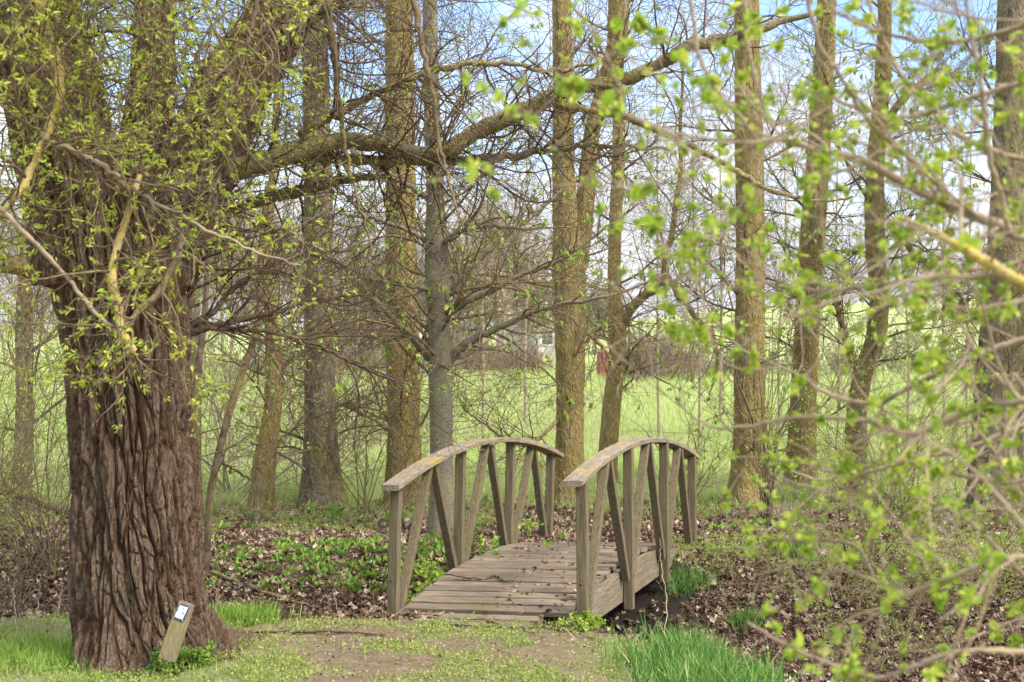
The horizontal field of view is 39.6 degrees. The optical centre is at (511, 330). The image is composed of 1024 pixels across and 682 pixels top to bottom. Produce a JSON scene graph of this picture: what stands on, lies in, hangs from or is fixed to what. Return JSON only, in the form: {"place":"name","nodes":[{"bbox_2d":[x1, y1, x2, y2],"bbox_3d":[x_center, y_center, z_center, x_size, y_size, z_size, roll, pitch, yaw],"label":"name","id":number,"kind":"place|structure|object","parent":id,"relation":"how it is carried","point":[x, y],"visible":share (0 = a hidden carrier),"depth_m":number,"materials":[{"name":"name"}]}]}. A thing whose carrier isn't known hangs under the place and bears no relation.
{"place":"outdoors","nodes":[
{"label":"outdoors","id":0,"kind":"place"},
{"bbox_2d":[0,0,996,326],"label":"sky","id":1,"kind":"structure","parent":0,"point":[503,8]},
{"bbox_2d":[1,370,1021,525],"bbox_3d":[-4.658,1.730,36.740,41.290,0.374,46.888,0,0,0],"label":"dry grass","id":2,"kind":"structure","parent":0,"point":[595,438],"depth_m":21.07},
{"bbox_2d":[0,299,1023,681],"bbox_3d":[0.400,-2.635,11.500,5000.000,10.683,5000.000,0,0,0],"label":"ground","id":3,"kind":"structure","parent":0,"point":[644,599],"depth_m":8.97,"materials":[{"name":"soil"}]},
{"bbox_2d":[0,179,20,360],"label":"bare tree","id":4,"kind":"object","parent":3,"relation":"on","point":[3,345],"visible":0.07,"depth_m":83.94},
{"bbox_2d":[7,576,16,625],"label":"dry stalk","id":5,"kind":"object","parent":3,"relation":"on","point":[14,603],"visible":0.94,"depth_m":9.00,"materials":[{"name":"brown plant"}]},
{"bbox_2d":[0,206,57,362],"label":"bare tree","id":6,"kind":"object","parent":3,"relation":"on","point":[8,276],"visible":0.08,"depth_m":75.19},
{"bbox_2d":[0,479,69,532],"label":"fallen log","id":7,"kind":"object","parent":3,"relation":"on","point":[46,505],"visible":0.23,"depth_m":12.16,"materials":[{"name":"wood"}]},
{"bbox_2d":[32,575,40,628],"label":"dry stalk","id":8,"kind":"object","parent":3,"relation":"on","point":[38,602],"visible":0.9,"depth_m":9.00,"materials":[{"name":"brown plant"}]},
{"bbox_2d":[52,581,62,624],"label":"dry stalk","id":9,"kind":"object","parent":3,"relation":"on","point":[58,604],"visible":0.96,"depth_m":8.99,"materials":[{"name":"brown plant"}]},
{"bbox_2d":[0,6,175,512],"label":"tree","id":10,"kind":"object","parent":3,"relation":"on","point":[24,300],"visible":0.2,"depth_m":14.53,"materials":[{"name":"brown plant"}]},
{"bbox_2d":[0,621,222,681],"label":"grass clump","id":11,"kind":"object","parent":3,"relation":"on","point":[39,647],"visible":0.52,"depth_m":8.07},
{"bbox_2d":[0,211,281,495],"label":"shrub","id":12,"kind":"object","parent":3,"relation":"on","point":[33,359],"visible":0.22,"depth_m":13.02,"materials":[{"name":"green plant"}]},
{"bbox_2d":[0,314,311,614],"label":"shrub","id":13,"kind":"object","parent":3,"relation":"on","point":[19,562],"visible":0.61,"depth_m":10.67,"materials":[{"name":"brown plant"}]},
{"bbox_2d":[0,203,340,577],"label":"shrub","id":14,"kind":"object","parent":3,"relation":"on","point":[56,566],"visible":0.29,"depth_m":11.56,"materials":[{"name":"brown plant"}]},
{"bbox_2d":[48,218,305,482],"bbox_3d":[-2.363,0.298,10.426,1.865,3.141,1.124,0,0,-39],"label":"tree","id":15,"kind":"object","parent":3,"relation":"on","point":[196,394],"visible":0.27,"depth_m":10.58,"materials":[{"name":"brown plant"}]},
{"bbox_2d":[159,600,194,661],"bbox_3d":[-1.798,1.615,7.628,0.193,0.323,0.095,0,0,-29],"label":"marker post","id":16,"kind":"object","parent":3,"relation":"on","point":[176,633],"visible":1,"depth_m":7.61,"materials":[{"name":"brown wood"}]},
{"bbox_2d":[145,638,217,676],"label":"weed clump","id":17,"kind":"object","parent":3,"relation":"on","point":[201,654],"visible":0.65,"depth_m":7.80,"materials":[{"name":"green plant"}]},
{"bbox_2d":[115,0,311,522],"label":"tree","id":18,"kind":"object","parent":3,"relation":"on","point":[194,338],"visible":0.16,"depth_m":13.77,"materials":[{"name":"brown plant"}]},
{"bbox_2d":[200,211,280,361],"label":"bare tree","id":19,"kind":"object","parent":3,"relation":"on","point":[235,278],"visible":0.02,"depth_m":80.55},
{"bbox_2d":[200,201,286,359],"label":"bare tree","id":20,"kind":"object","parent":3,"relation":"on","point":[240,304],"visible":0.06,"depth_m":74.45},
{"bbox_2d":[41,235,458,498],"bbox_3d":[-2.957,0.837,16.096,4.732,4.350,4.286,0,0,-12],"label":"shrub","id":21,"kind":"object","parent":3,"relation":"on","point":[212,457],"visible":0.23,"depth_m":15.70,"materials":[{"name":"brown plant"}]},
{"bbox_2d":[208,596,301,628],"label":"grass clump","id":22,"kind":"object","parent":3,"relation":"on","point":[249,611],"visible":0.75,"depth_m":9.10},
{"bbox_2d":[190,164,338,573],"bbox_3d":[-2.200,0.280,10.998,1.747,3.165,1.516,0,0,0],"label":"sapling","id":23,"kind":"object","parent":3,"relation":"on","point":[227,417],"visible":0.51,"depth_m":10.88,"materials":[{"name":"brown plant"}]},
{"bbox_2d":[212,570,330,610],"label":"fallen branch","id":24,"kind":"object","parent":3,"relation":"on","point":[247,585],"visible":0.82,"depth_m":11.19,"materials":[{"name":"wood"}]},
{"bbox_2d":[201,91,353,464],"bbox_3d":[-3.679,-0.814,19.007,2.803,5.578,2.484,0,0,33],"label":"young tree","id":25,"kind":"object","parent":3,"relation":"on","point":[229,434],"visible":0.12,"depth_m":18.99,"materials":[{"name":"brown plant"}]},
{"bbox_2d":[221,342,338,377],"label":"green bush","id":26,"kind":"object","parent":3,"relation":"on","point":[233,365],"visible":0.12,"depth_m":55.83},
{"bbox_2d":[217,201,352,354],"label":"bare tree","id":27,"kind":"object","parent":3,"relation":"on","point":[299,259],"visible":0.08,"depth_m":69.51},
{"bbox_2d":[201,87,384,455],"bbox_3d":[-3.283,-0.809,20.015,3.086,5.568,2.503,0,0,-35],"label":"young tree","id":28,"kind":"object","parent":3,"relation":"on","point":[287,296],"visible":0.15,"depth_m":19.98,"materials":[{"name":"brown plant"}]},
{"bbox_2d":[195,85,410,510],"bbox_3d":[-2.518,-0.417,14.725,2.464,4.900,2.647,0,0,-28],"label":"tree","id":29,"kind":"object","parent":3,"relation":"on","point":[259,470],"visible":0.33,"depth_m":14.62,"materials":[{"name":"brown plant"}]},
{"bbox_2d":[2,619,622,681],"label":"path litter","id":30,"kind":"object","parent":3,"relation":"on","point":[399,657],"visible":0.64,"depth_m":8.22,"materials":[{"name":"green plant"}]},
{"bbox_2d":[256,623,383,635],"bbox_3d":[-1.177,1.870,8.774,0.806,0.154,0.100,0,0,6],"label":"fallen stick","id":31,"kind":"object","parent":3,"relation":"on","point":[316,631],"visible":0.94,"depth_m":8.74,"materials":[{"name":"wood"}]},
{"bbox_2d":[293,185,385,343],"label":"bare tree","id":32,"kind":"object","parent":3,"relation":"on","point":[341,257],"visible":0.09,"depth_m":89.19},
{"bbox_2d":[194,1,485,505],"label":"tree","id":33,"kind":"object","parent":3,"relation":"on","point":[312,474],"visible":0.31,"depth_m":15.06,"materials":[{"name":"brown plant"}]},
{"bbox_2d":[220,462,250,480],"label":"leaning branch","id":34,"kind":"object","parent":33,"relation":"on","point":[239,472],"visible":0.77,"depth_m":15.19,"materials":[{"name":"brown plant"}]},
{"bbox_2d":[250,440,312,470],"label":"leaning branch","id":35,"kind":"object","parent":33,"relation":"attached to","point":[288,456],"visible":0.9,"depth_m":14.89,"materials":[{"name":"brown plant"}]},
{"bbox_2d":[201,304,483,493],"bbox_3d":[-2.665,1.041,16.677,4.724,2.735,3.288,0,0,0],"label":"shrub","id":36,"kind":"object","parent":3,"relation":"on","point":[362,459],"visible":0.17,"depth_m":16.55,"materials":[{"name":"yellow plant"}]},
{"bbox_2d":[303,331,385,371],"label":"bare bush","id":37,"kind":"object","parent":3,"relation":"on","point":[336,358],"visible":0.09,"depth_m":59.71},
{"bbox_2d":[205,532,499,600],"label":"broadleaf weeds","id":38,"kind":"object","parent":3,"relation":"on","point":[346,543],"visible":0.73,"depth_m":11.78,"materials":[{"name":"green plant"}]},
{"bbox_2d":[333,258,380,355],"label":"conifer tree","id":39,"kind":"object","parent":3,"relation":"on","point":[351,316],"visible":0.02,"depth_m":91.55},
{"bbox_2d":[253,1,467,449],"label":"young tree","id":40,"kind":"object","parent":3,"relation":"on","point":[359,191],"visible":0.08,"depth_m":21.98,"materials":[{"name":"brown plant"}]},
{"bbox_2d":[339,235,386,354],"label":"bare tree","id":41,"kind":"object","parent":3,"relation":"on","point":[371,271],"visible":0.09,"depth_m":76.42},
{"bbox_2d":[343,346,385,373],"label":"green bush","id":42,"kind":"object","parent":3,"relation":"on","point":[375,358],"visible":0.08,"depth_m":61.34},
{"bbox_2d":[220,322,525,518],"bbox_3d":[-1.375,0.949,13.960,3.338,2.192,1.917,0,0,-41],"label":"shrub","id":43,"kind":"object","parent":3,"relation":"on","point":[365,509],"visible":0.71,"depth_m":14.18,"materials":[{"name":"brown plant"}]},
{"bbox_2d":[359,266,386,350],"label":"conifer tree","id":44,"kind":"object","parent":3,"relation":"on","point":[379,333],"visible":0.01,"depth_m":87.76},
{"bbox_2d":[333,263,427,356],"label":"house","id":45,"kind":"structure","parent":3,"relation":"on","point":[420,335],"depth_m":100.97,"materials":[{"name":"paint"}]},
{"bbox_2d":[256,0,536,506],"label":"tree","id":46,"kind":"object","parent":3,"relation":"on","point":[410,461],"visible":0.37,"depth_m":14.96,"materials":[{"name":"brown plant"}]},
{"bbox_2d":[336,219,510,361],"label":"bare tree","id":47,"kind":"object","parent":3,"relation":"on","point":[420,313],"visible":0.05,"depth_m":83.47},
{"bbox_2d":[0,0,852,681],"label":"willow tree","id":48,"kind":"object","parent":3,"relation":"on","point":[122,230],"visible":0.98,"depth_m":7.95,"materials":[{"name":"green plant"}]},
{"bbox_2d":[423,328,508,373],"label":"bare bush","id":49,"kind":"object","parent":3,"relation":"on","point":[472,356],"visible":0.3,"depth_m":61.61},
{"bbox_2d":[450,293,493,353],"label":"conifer tree","id":50,"kind":"object","parent":3,"relation":"on","point":[476,329],"visible":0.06,"depth_m":91.51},
{"bbox_2d":[400,518,554,598],"bbox_3d":[-0.495,1.872,11.041,1.282,0.884,1.161,0,0,-32],"label":"bramble","id":51,"kind":"object","parent":3,"relation":"on","point":[432,573],"visible":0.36,"depth_m":10.91,"materials":[{"name":"green plant"}]},
{"bbox_2d":[418,198,540,342],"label":"bare tree","id":52,"kind":"object","parent":3,"relation":"on","point":[451,271],"visible":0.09,"depth_m":75.92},
{"bbox_2d":[415,18,553,435],"bbox_3d":[-0.568,-1.740,23.949,2.919,7.439,3.843,0,0,0],"label":"young tree","id":53,"kind":"object","parent":3,"relation":"on","point":[480,217],"visible":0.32,"depth_m":23.99,"materials":[{"name":"brown plant"}]},
{"bbox_2d":[210,0,759,534],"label":"tree","id":54,"kind":"object","parent":3,"relation":"on","point":[444,350],"visible":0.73,"depth_m":12.85,"materials":[{"name":"grey plant"}]},
{"bbox_2d":[448,187,550,341],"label":"bare tree","id":55,"kind":"object","parent":3,"relation":"on","point":[478,241],"visible":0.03,"depth_m":81.69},
{"bbox_2d":[449,197,552,353],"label":"tree","id":56,"kind":"object","parent":3,"relation":"on","point":[507,293],"visible":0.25,"depth_m":72.74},
{"bbox_2d":[0,358,1021,514],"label":"meadow grass","id":57,"kind":"structure","parent":3,"relation":"on","point":[630,414],"depth_m":25.53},
{"bbox_2d":[0,498,1022,681],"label":"short grass","id":58,"kind":"structure","parent":3,"relation":"on","point":[126,678],"depth_m":8.09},
{"bbox_2d":[0,495,1023,681],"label":"leaf litter","id":59,"kind":"object","parent":3,"relation":"on","point":[265,538],"visible":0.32,"depth_m":11.26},
{"bbox_2d":[0,494,1023,681],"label":"ground cover","id":60,"kind":"object","parent":3,"relation":"on","point":[437,627],"visible":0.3,"depth_m":8.59,"materials":[{"name":"green plant"}]},
{"bbox_2d":[9,481,1023,538],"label":"woodland weeds","id":61,"kind":"object","parent":3,"relation":"on","point":[222,524],"visible":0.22,"depth_m":13.87,"materials":[{"name":"green plant"}]},
{"bbox_2d":[478,338,555,373],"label":"bare bush","id":62,"kind":"object","parent":3,"relation":"on","point":[531,358],"visible":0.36,"depth_m":59.74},
{"bbox_2d":[493,239,554,359],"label":"bare tree","id":63,"kind":"object","parent":3,"relation":"on","point":[532,327],"visible":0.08,"depth_m":76.65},
{"bbox_2d":[466,613,592,638],"bbox_3d":[-0.213,2.061,9.605,0.525,0.567,2.455,0,0,-23],"label":"fallen stick","id":64,"kind":"object","parent":3,"relation":"on","point":[551,627],"visible":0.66,"depth_m":8.90,"materials":[{"name":"wood"}]},
{"bbox_2d":[381,437,699,629],"bbox_3d":[0.373,1.419,10.836,1.390,1.234,3.930,0,0,19],"label":"footbridge","id":65,"kind":"object","parent":3,"relation":"on","point":[625,581],"visible":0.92,"depth_m":10.13,"materials":[{"name":"brown wood"}]},
{"bbox_2d":[444,574,506,582],"bbox_3d":[-0.236,1.753,9.909,0.515,0.111,0.143,0,0,26],"label":"fallen stick","id":66,"kind":"object","parent":65,"relation":"on","point":[490,576],"visible":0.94,"depth_m":9.89,"materials":[{"name":"wood"}]},
{"bbox_2d":[472,539,655,618],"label":"deck litter","id":67,"kind":"object","parent":65,"relation":"on","point":[540,616],"visible":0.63,"depth_m":9.96,"materials":[{"name":"brown plant"}]},
{"bbox_2d":[496,267,592,357],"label":"house","id":68,"kind":"structure","parent":3,"relation":"on","point":[548,349],"depth_m":95.09,"materials":[{"name":"paint"}]},
{"bbox_2d":[540,331,553,345],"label":"window","id":69,"kind":"structure","parent":68,"relation":"in","point":[541,341],"depth_m":94.73,"materials":[{"name":"white glass"}]},
{"bbox_2d":[380,0,709,514],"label":"tree","id":70,"kind":"object","parent":3,"relation":"on","point":[573,425],"visible":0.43,"depth_m":15.06,"materials":[{"name":"brown plant"}]},
{"bbox_2d":[452,0,645,425],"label":"young tree","id":71,"kind":"object","parent":3,"relation":"on","point":[525,347],"visible":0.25,"depth_m":26.98,"materials":[{"name":"brown plant"}]},
{"bbox_2d":[558,607,610,631],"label":"weed clump","id":72,"kind":"object","parent":3,"relation":"on","point":[591,622],"visible":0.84,"depth_m":8.96,"materials":[{"name":"green plant"}]},
{"bbox_2d":[596,352,608,377],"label":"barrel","id":73,"kind":"object","parent":3,"relation":"on","point":[602,372],"visible":0.25,"depth_m":55.76,"materials":[{"name":"red metal"}]},
{"bbox_2d":[586,276,628,354],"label":"bare tree","id":74,"kind":"object","parent":3,"relation":"on","point":[592,327],"visible":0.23,"depth_m":94.96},
{"bbox_2d":[463,0,801,481],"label":"tree","id":75,"kind":"object","parent":3,"relation":"on","point":[604,443],"visible":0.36,"depth_m":16.80,"materials":[{"name":"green plant"}]},
{"bbox_2d":[592,320,698,382],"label":"bare bush","id":76,"kind":"object","parent":3,"relation":"on","point":[641,372],"visible":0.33,"depth_m":51.73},
{"bbox_2d":[520,370,780,509],"bbox_3d":[1.581,1.075,14.401,2.756,1.589,1.468,0,0,-26],"label":"shrub","id":77,"kind":"object","parent":3,"relation":"on","point":[699,478],"visible":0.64,"depth_m":14.57,"materials":[{"name":"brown plant"}]},
{"bbox_2d":[659,538,667,631],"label":"dry stalk","id":78,"kind":"object","parent":3,"relation":"on","point":[665,589],"visible":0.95,"depth_m":9.66,"materials":[{"name":"beige plant"}]},
{"bbox_2d":[630,314,714,379],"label":"bare bush","id":79,"kind":"object","parent":3,"relation":"on","point":[693,366],"visible":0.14,"depth_m":53.77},
{"bbox_2d":[591,0,774,435],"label":"young tree","id":80,"kind":"object","parent":3,"relation":"on","point":[658,403],"visible":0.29,"depth_m":23.88,"materials":[{"name":"brown plant"}]},
{"bbox_2d":[649,556,726,603],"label":"grass clump","id":81,"kind":"object","parent":3,"relation":"on","point":[684,584],"visible":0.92,"depth_m":11.30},
{"bbox_2d":[583,0,794,452],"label":"young tree","id":82,"kind":"object","parent":3,"relation":"on","point":[699,404],"visible":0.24,"depth_m":20.97,"materials":[{"name":"brown plant"}]},
{"bbox_2d":[560,609,826,681],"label":"tall grass","id":83,"kind":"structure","parent":3,"relation":"on","point":[692,659],"depth_m":7.58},
{"bbox_2d":[689,357,712,377],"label":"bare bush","id":84,"kind":"object","parent":3,"relation":"on","point":[702,368],"visible":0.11,"depth_m":56.07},
{"bbox_2d":[635,41,809,419],"bbox_3d":[4.258,-2.024,27.620,4.032,7.996,3.587,0,0,28],"label":"young tree","id":85,"kind":"object","parent":3,"relation":"on","point":[720,366],"visible":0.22,"depth_m":27.98,"materials":[{"name":"brown plant"}]},
{"bbox_2d":[422,0,1023,681],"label":"leafy shrub","id":86,"kind":"object","parent":3,"relation":"on","point":[946,200],"visible":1,"depth_m":2.96,"materials":[{"name":"green plant"}]},
{"bbox_2d":[694,344,770,374],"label":"green bush","id":87,"kind":"object","parent":3,"relation":"on","point":[723,364],"visible":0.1,"depth_m":57.61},
{"bbox_2d":[597,0,890,506],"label":"tree","id":88,"kind":"object","parent":3,"relation":"on","point":[748,491],"visible":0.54,"depth_m":14.87,"materials":[{"name":"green plant"}]},
{"bbox_2d":[722,602,770,632],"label":"grass clump","id":89,"kind":"object","parent":3,"relation":"on","point":[748,615],"visible":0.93,"depth_m":10.71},
{"bbox_2d":[628,242,918,520],"bbox_3d":[2.530,0.486,13.581,2.703,2.758,1.887,0,0,-33],"label":"shrub","id":90,"kind":"object","parent":3,"relation":"on","point":[766,500],"visible":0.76,"depth_m":13.77,"materials":[{"name":"brown plant"}]},
{"bbox_2d":[657,0,925,490],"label":"tree","id":91,"kind":"object","parent":3,"relation":"on","point":[811,221],"visible":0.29,"depth_m":16.48,"materials":[{"name":"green plant"}]},
{"bbox_2d":[764,343,819,373],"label":"green bush","id":92,"kind":"object","parent":3,"relation":"on","point":[789,357],"visible":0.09,"depth_m":59.34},
{"bbox_2d":[766,525,828,559],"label":"grass clump","id":93,"kind":"object","parent":3,"relation":"on","point":[794,552],"visible":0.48,"depth_m":11.83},
{"bbox_2d":[692,481,916,632],"bbox_3d":[2.426,1.788,10.859,1.498,1.164,1.831,0,0,40],"label":"shrub","id":94,"kind":"object","parent":3,"relation":"on","point":[830,594],"visible":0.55,"depth_m":10.84,"materials":[{"name":"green plant"}]},
{"bbox_2d":[696,0,926,434],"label":"young tree","id":95,"kind":"object","parent":3,"relation":"on","point":[778,359],"visible":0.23,"depth_m":22.99,"materials":[{"name":"brown plant"}]},
{"bbox_2d":[706,0,928,439],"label":"young tree","id":96,"kind":"object","parent":3,"relation":"on","point":[839,356],"visible":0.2,"depth_m":23.99,"materials":[{"name":"brown plant"}]},
{"bbox_2d":[763,478,876,511],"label":"grass clump","id":97,"kind":"object","parent":3,"relation":"on","point":[790,502],"visible":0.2,"depth_m":14.87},
{"bbox_2d":[789,337,903,377],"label":"green bush","id":98,"kind":"object","parent":3,"relation":"on","point":[834,359],"visible":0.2,"depth_m":56.65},
{"bbox_2d":[710,0,1020,499],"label":"tree","id":99,"kind":"object","parent":3,"relation":"on","point":[885,7],"visible":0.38,"depth_m":15.69,"materials":[{"name":"brown plant"}]},
{"bbox_2d":[727,278,1023,581],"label":"shrub","id":100,"kind":"object","parent":3,"relation":"on","point":[836,446],"visible":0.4,"depth_m":11.14,"materials":[{"name":"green plant"}]},
{"bbox_2d":[771,0,985,443],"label":"young tree","id":101,"kind":"object","parent":3,"relation":"on","point":[908,371],"visible":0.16,"depth_m":21.99,"materials":[{"name":"brown plant"}]},
{"bbox_2d":[799,596,964,680],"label":"shrub","id":102,"kind":"object","parent":3,"relation":"on","point":[886,627],"visible":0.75,"depth_m":9.85,"materials":[{"name":"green plant"}]},
{"bbox_2d":[769,297,1016,516],"bbox_3d":[3.822,0.753,13.770,2.327,2.236,3.404,0,0,0],"label":"shrub","id":103,"kind":"object","parent":3,"relation":"on","point":[924,409],"visible":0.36,"depth_m":14.04,"materials":[{"name":"green plant"}]},
{"bbox_2d":[793,482,1023,639],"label":"shrub","id":104,"kind":"object","parent":3,"relation":"on","point":[921,581],"visible":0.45,"depth_m":10.46,"materials":[{"name":"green plant"}]},
{"bbox_2d":[841,0,992,467],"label":"young tree","id":105,"kind":"object","parent":3,"relation":"on","point":[966,366],"visible":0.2,"depth_m":19.00,"materials":[{"name":"brown plant"}]},
{"bbox_2d":[877,329,957,373],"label":"green bush","id":106,"kind":"object","parent":3,"relation":"on","point":[887,357],"visible":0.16,"depth_m":59.81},
{"bbox_2d":[840,0,996,428],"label":"young tree","id":107,"kind":"object","parent":3,"relation":"on","point":[978,164],"visible":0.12,"depth_m":25.98,"materials":[{"name":"brown plant"}]},
{"bbox_2d":[853,0,1023,510],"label":"tree","id":108,"kind":"object","parent":3,"relation":"on","point":[1011,9],"visible":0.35,"depth_m":14.64,"materials":[{"name":"brown plant"}]},
{"bbox_2d":[925,323,977,374],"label":"green bush","id":109,"kind":"object","parent":3,"relation":"on","point":[959,357],"visible":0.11,"depth_m":57.61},
{"bbox_2d":[887,408,1023,633],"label":"shrub","id":110,"kind":"object","parent":3,"relation":"on","point":[1000,534],"visible":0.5,"depth_m":10.85,"materials":[{"name":"green plant"}]},
{"bbox_2d":[890,237,1023,478],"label":"tree","id":111,"kind":"object","parent":3,"relation":"on","point":[1021,435],"visible":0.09,"depth_m":16.43,"materials":[{"name":"brown plant"}]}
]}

